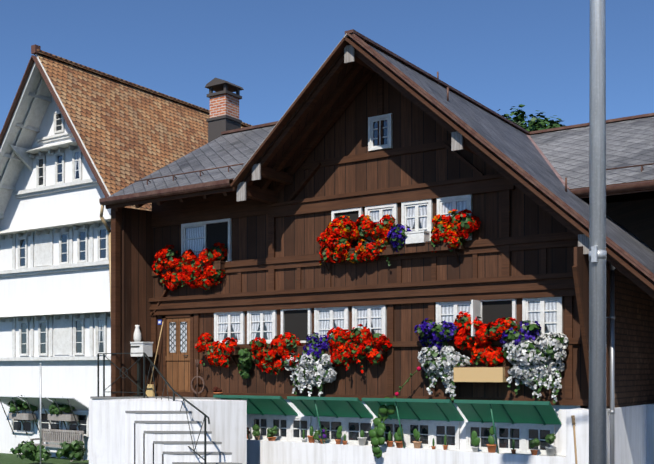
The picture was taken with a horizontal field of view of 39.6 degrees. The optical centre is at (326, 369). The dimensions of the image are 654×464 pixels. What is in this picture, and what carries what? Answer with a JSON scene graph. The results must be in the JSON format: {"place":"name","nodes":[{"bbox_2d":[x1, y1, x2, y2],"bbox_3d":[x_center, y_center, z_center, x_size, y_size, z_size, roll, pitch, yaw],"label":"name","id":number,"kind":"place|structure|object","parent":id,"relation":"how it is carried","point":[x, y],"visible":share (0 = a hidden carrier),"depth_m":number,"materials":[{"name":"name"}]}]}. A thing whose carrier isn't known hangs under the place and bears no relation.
{"place":"outdoors","nodes":[
{"label":"outdoors","id":0,"kind":"place"},
{"bbox_2d":[0,453,88,463],"bbox_3d":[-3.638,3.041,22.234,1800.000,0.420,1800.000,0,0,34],"label":"ground","id":1,"kind":"structure","parent":0,"point":[6,458],"depth_m":28.26,"materials":[{"name":"plant"}]},
{"bbox_2d":[10,441,51,461],"bbox_3d":[-8.754,2.414,26.749,1.068,0.634,1.033,0,0,34],"label":"shrub","id":2,"kind":"object","parent":1,"relation":"on","point":[29,450],"visible":1,"depth_m":26.72,"materials":[{"name":"green plant"}]},
{"bbox_2d":[39,363,41,463],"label":"garden pole","id":3,"kind":"object","parent":1,"relation":"on","point":[40,364],"visible":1,"depth_m":26.32,"materials":[{"name":"white metal"}]},
{"bbox_2d":[30,429,83,461],"bbox_3d":[-8.565,2.366,28.747,2.050,0.930,0.480,0,0,34],"label":"garden bench","id":4,"kind":"object","parent":1,"relation":"on","point":[58,436],"visible":0.69,"depth_m":28.94,"materials":[{"name":"grey wood"}]},
{"bbox_2d":[56,440,85,460],"bbox_3d":[-7.603,2.386,27.034,0.813,0.646,0.892,0,0,4],"label":"shrub","id":5,"kind":"object","parent":1,"relation":"on","point":[75,449],"visible":1,"depth_m":26.82,"materials":[{"name":"green plant"}]},
{"bbox_2d":[0,44,252,459],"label":"white house","id":6,"kind":"structure","parent":1,"relation":"on","point":[120,133],"depth_m":29.48,"materials":[{"name":"paint"}]},
{"bbox_2d":[0,396,88,434],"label":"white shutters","id":7,"kind":"object","parent":6,"relation":"attached to","point":[47,402],"visible":0.62,"depth_m":29.03,"materials":[{"name":"grey wood"}]},
{"bbox_2d":[8,395,37,419],"bbox_3d":[-10.037,1.221,29.893,1.029,0.811,0.681,0,0,34],"label":"flower box","id":8,"kind":"object","parent":7,"relation":"on","point":[20,405],"visible":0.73,"depth_m":29.77,"materials":[{"name":"green plant"}]},
{"bbox_2d":[48,402,77,420],"bbox_3d":[-8.377,1.228,28.803,1.100,0.747,0.597,0,0,34],"label":"flower box","id":9,"kind":"object","parent":7,"relation":"on","point":[54,415],"visible":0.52,"depth_m":28.65,"materials":[{"name":"green plant"}]},
{"bbox_2d":[89,398,246,463],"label":"stairs","id":10,"kind":"structure","parent":1,"relation":"on","point":[142,431],"depth_m":19.01,"materials":[{"name":"paint"}]},
{"bbox_2d":[97,353,209,463],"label":"iron railing","id":11,"kind":"object","parent":10,"relation":"on","point":[172,389],"visible":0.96,"depth_m":21.05,"materials":[{"name":"grey metal"}]},
{"bbox_2d":[90,396,653,463],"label":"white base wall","id":12,"kind":"structure","parent":1,"relation":"on","point":[634,434],"depth_m":18.04,"materials":[{"name":"paint"}]},
{"bbox_2d":[130,342,152,396],"bbox_3d":[-4.640,-0.019,22.354,0.660,1.340,0.360,0,0,34],"label":"mailbox","id":13,"kind":"object","parent":12,"relation":"on","point":[143,347],"visible":0.88,"depth_m":22.23,"materials":[{"name":"white paint"}]},
{"bbox_2d":[134,325,140,341],"bbox_3d":[-4.689,-0.899,22.399,0.216,0.420,0.216,0,0,-11],"label":"milk can","id":14,"kind":"object","parent":13,"relation":"on","point":[137,335],"visible":0.77,"depth_m":22.32,"materials":[{"name":"paint"}]},
{"bbox_2d":[146,322,162,396],"bbox_3d":[-4.267,-0.275,22.358,0.462,1.853,0.200,0,0,2],"label":"broom","id":15,"kind":"object","parent":12,"relation":"on","point":[150,390],"visible":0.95,"depth_m":22.36,"materials":[{"name":"brown wood"}]},
{"bbox_2d":[191,359,204,396],"bbox_3d":[-3.077,0.201,21.605,0.434,0.902,0.047,0,0,34],"label":"iron ring stand","id":16,"kind":"object","parent":12,"relation":"on","point":[203,388],"visible":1,"depth_m":21.59,"materials":[{"name":"brown"}]},
{"bbox_2d":[252,424,259,439],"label":"pot","id":17,"kind":"object","parent":12,"relation":"on","point":[256,431],"visible":1,"depth_m":20.48,"materials":[{"name":"brown ceramic"}]},
{"bbox_2d":[267,425,277,440],"bbox_3d":[-1.235,1.407,20.284,0.277,0.348,0.230,0,0,34],"label":"pot","id":18,"kind":"object","parent":12,"relation":"on","point":[271,433],"visible":1,"depth_m":20.23,"materials":[{"name":"brown ceramic"}]},
{"bbox_2d":[301,429,305,441],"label":"pot","id":19,"kind":"object","parent":12,"relation":"on","point":[303,439],"visible":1,"depth_m":19.87,"materials":[{"name":"grey"}]},
{"bbox_2d":[307,426,314,442],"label":"pot","id":20,"kind":"object","parent":12,"relation":"on","point":[310,437],"visible":0.81,"depth_m":19.73,"materials":[{"name":"brown ceramic"}]},
{"bbox_2d":[313,430,319,442],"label":"pot","id":21,"kind":"object","parent":12,"relation":"on","point":[316,434],"visible":0.75,"depth_m":19.62,"materials":[{"name":"grey"}]},
{"bbox_2d":[318,427,327,443],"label":"potted flowers","id":22,"kind":"object","parent":12,"relation":"on","point":[324,430],"visible":0.85,"depth_m":19.47,"materials":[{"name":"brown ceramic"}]},
{"bbox_2d":[335,426,341,443],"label":"pot","id":23,"kind":"object","parent":12,"relation":"on","point":[339,434],"visible":1,"depth_m":19.32,"materials":[{"name":"brown ceramic"}]},
{"bbox_2d":[342,434,347,444],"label":"pot","id":24,"kind":"object","parent":12,"relation":"on","point":[344,442],"visible":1,"depth_m":19.23,"materials":[{"name":"brown ceramic"}]},
{"bbox_2d":[357,430,366,445],"bbox_3d":[0.738,1.419,19.071,0.204,0.326,0.199,0,0,34],"label":"pot","id":25,"kind":"object","parent":12,"relation":"on","point":[362,440],"visible":1,"depth_m":19.01,"materials":[{"name":"grey ceramic"}]},
{"bbox_2d":[111,73,653,408],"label":"house walls","id":26,"kind":"structure","parent":12,"relation":"on","point":[138,241],"depth_m":19.23,"materials":[{"name":"brown wood"}]},
{"bbox_2d":[166,317,189,391],"bbox_3d":[-3.640,-0.324,22.169,0.810,1.910,0.110,0,0,34],"label":"front door","id":27,"kind":"structure","parent":26,"relation":"attached to","point":[178,354],"depth_m":22.18,"materials":[{"name":"brown wood"}]},
{"bbox_2d":[152,242,226,290],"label":"flowers","id":28,"kind":"object","parent":26,"relation":"attached to","point":[189,267],"visible":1,"depth_m":21.59,"materials":[{"name":"red plant"}]},
{"bbox_2d":[195,333,239,367],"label":"flowers","id":29,"kind":"object","parent":26,"relation":"on","point":[218,353],"visible":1,"depth_m":21.17,"materials":[{"name":"red plant"}]},
{"bbox_2d":[205,78,243,142],"bbox_3d":[-2.941,-6.964,26.044,0.800,2.630,0.800,0,0,34],"label":"chimney","id":30,"kind":"object","parent":26,"relation":"on","point":[224,106],"visible":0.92,"depth_m":25.82,"materials":[{"name":"brick"}]},
{"bbox_2d":[237,324,391,396],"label":"flowers","id":31,"kind":"object","parent":26,"relation":"attached to","point":[316,358],"visible":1,"depth_m":19.59,"materials":[{"name":"red plant"}]},
{"bbox_2d":[149,76,588,405],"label":"house trim","id":32,"kind":"structure","parent":26,"relation":"attached to","point":[219,206],"depth_m":19.00,"materials":[{"name":"brown wood"}]},
{"bbox_2d":[106,33,653,297],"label":"roof trim","id":33,"kind":"structure","parent":26,"relation":"on","point":[261,192],"depth_m":18.51,"materials":[{"name":"brown wood"}]},
{"bbox_2d":[99,179,653,315],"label":"gutters","id":34,"kind":"object","parent":33,"relation":"attached to","point":[627,188],"visible":0.79,"depth_m":20.11,"materials":[{"name":"brown metal"}]},
{"bbox_2d":[109,29,653,290],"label":"house roofs","id":35,"kind":"structure","parent":33,"relation":"on","point":[548,161],"depth_m":20.07,"materials":[{"name":"grey tile"}]},
{"bbox_2d":[134,72,653,191],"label":"snow guards","id":36,"kind":"object","parent":35,"relation":"on","point":[642,168],"visible":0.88,"depth_m":20.48,"materials":[{"name":"orange metal"}]},
{"bbox_2d":[316,209,480,271],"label":"flowers","id":37,"kind":"object","parent":26,"relation":"attached to","point":[453,232],"visible":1,"depth_m":18.67,"materials":[{"name":"red plant"}]},
{"bbox_2d":[405,230,429,243],"bbox_3d":[1.830,-2.669,18.341,0.440,0.240,0.270,0,0,34],"label":"white planter","id":38,"kind":"object","parent":26,"relation":"on","point":[420,236],"visible":0.82,"depth_m":18.23,"materials":[{"name":"paint"}]},
{"bbox_2d":[454,367,507,381],"bbox_3d":[2.960,0.091,17.513,1.020,0.280,0.260,0,0,34],"label":"planter box","id":39,"kind":"object","parent":26,"relation":"attached to","point":[479,374],"visible":0.93,"depth_m":17.38,"materials":[{"name":"brown wood"}]},
{"bbox_2d":[414,311,568,402],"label":"flowers","id":40,"kind":"object","parent":26,"relation":"attached to","point":[532,363],"visible":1,"depth_m":17.24,"materials":[{"name":"white plant"}]},
{"bbox_2d":[572,246,588,387],"bbox_3d":[4.552,-0.780,15.741,0.070,2.998,1.621,0,0,34],"label":"wooden bracket","id":41,"kind":"object","parent":26,"relation":"attached to","point":[580,268],"visible":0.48,"depth_m":15.39,"materials":[{"name":"brown wood"}]},
{"bbox_2d":[606,262,614,463],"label":"downpipe","id":42,"kind":"object","parent":26,"relation":"attached to","point":[611,317],"visible":0.77,"depth_m":16.26,"materials":[{"name":"silver metal"}]},
{"bbox_2d":[213,395,560,452],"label":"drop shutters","id":43,"kind":"object","parent":12,"relation":"on","point":[532,412],"visible":0.88,"depth_m":18.21,"materials":[{"name":"green"}]},
{"bbox_2d":[213,386,222,398],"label":"pot","id":44,"kind":"object","parent":43,"relation":"on","point":[217,391],"visible":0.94,"depth_m":20.74,"materials":[{"name":"brown ceramic"}]},
{"bbox_2d":[368,366,421,458],"bbox_3d":[1.394,0.834,18.330,1.203,1.949,0.183,0,0,24],"label":"hollyhock","id":45,"kind":"object","parent":43,"relation":"on","point":[383,412],"visible":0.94,"depth_m":18.42,"materials":[{"name":"green plant"}]},
{"bbox_2d":[386,431,393,446],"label":"pot","id":46,"kind":"object","parent":12,"relation":"on","point":[389,442],"visible":1,"depth_m":18.66,"materials":[{"name":"brown ceramic"}]},
{"bbox_2d":[394,427,403,447],"bbox_3d":[1.475,1.366,18.453,0.182,0.431,0.186,0,0,-30],"label":"pot","id":47,"kind":"object","parent":12,"relation":"on","point":[398,439],"visible":0.96,"depth_m":18.42,"materials":[{"name":"brown ceramic"}]},
{"bbox_2d":[250,415,554,454],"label":"basement windows","id":48,"kind":"structure","parent":12,"relation":"on","point":[290,428],"depth_m":18.51,"materials":[{"name":"white paint"}]},
{"bbox_2d":[413,429,421,447],"bbox_3d":[1.824,1.382,18.360,0.184,0.398,0.178,0,0,34],"label":"pot","id":49,"kind":"object","parent":12,"relation":"on","point":[416,435],"visible":1,"depth_m":18.33,"materials":[{"name":"brown ceramic"}]},
{"bbox_2d":[443,434,447,449],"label":"pot","id":50,"kind":"object","parent":12,"relation":"on","point":[445,445],"visible":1,"depth_m":17.98,"materials":[{"name":"brown ceramic"}]},
{"bbox_2d":[471,431,479,451],"bbox_3d":[2.862,1.374,17.527,0.140,0.415,0.155,0,0,-20],"label":"pot","id":51,"kind":"object","parent":12,"relation":"on","point":[475,440],"visible":1,"depth_m":17.51,"materials":[{"name":"grey"}]},
{"bbox_2d":[486,426,495,452],"bbox_3d":[3.156,1.320,17.401,0.201,0.522,0.196,0,0,34],"label":"pot","id":52,"kind":"object","parent":12,"relation":"on","point":[491,446],"visible":0.9,"depth_m":17.38,"materials":[{"name":"brown ceramic"}]},
{"bbox_2d":[511,439,515,453],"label":"pot","id":53,"kind":"object","parent":12,"relation":"on","point":[513,450],"visible":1,"depth_m":17.08,"materials":[{"name":"brown ceramic"}]},
{"bbox_2d":[529,438,539,454],"bbox_3d":[3.859,1.418,16.868,0.209,0.326,0.209,0,0,3],"label":"pot","id":54,"kind":"object","parent":12,"relation":"on","point":[533,443],"visible":1,"depth_m":16.83,"materials":[{"name":"brown ceramic"}]},
{"bbox_2d":[545,433,555,455],"bbox_3d":[4.107,1.369,16.724,0.237,0.424,0.241,0,0,34],"label":"pot","id":55,"kind":"object","parent":12,"relation":"on","point":[549,439],"visible":1,"depth_m":16.65,"materials":[{"name":"grey"}]},
{"bbox_2d":[571,415,576,463],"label":"leaning stick","id":56,"kind":"object","parent":12,"relation":"on","point":[573,419],"visible":0.94,"depth_m":15.92,"materials":[{"name":"brown wood"}]},
{"bbox_2d":[497,104,564,131],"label":"tree","id":57,"kind":"object","parent":1,"relation":"on","point":[535,123],"visible":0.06,"depth_m":43.33,"materials":[{"name":"green plant"}]},
{"bbox_2d":[589,0,606,463],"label":"steel pole","id":58,"kind":"object","parent":1,"relation":"on","point":[597,290],"visible":1,"depth_m":6.91,"materials":[{"name":"grey metal"}]},
{"bbox_2d":[11,410,88,436],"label":"basement windows","id":59,"kind":"structure","parent":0,"point":[82,422],"depth_m":29.61,"materials":[{"name":"white wood"}]},
{"bbox_2d":[18,111,108,355],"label":"windows","id":60,"kind":"structure","parent":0,"point":[61,336],"depth_m":29.23,"materials":[{"name":"white wood"}]},
{"bbox_2d":[0,0,653,132],"label":"sky","id":61,"kind":"structure","parent":0,"point":[502,55],"materials":[{"name":"blue"}]},
{"bbox_2d":[181,113,562,343],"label":"house windows","id":62,"kind":"structure","parent":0,"point":[197,238],"depth_m":19.11,"materials":[{"name":"white wood"}]}
]}

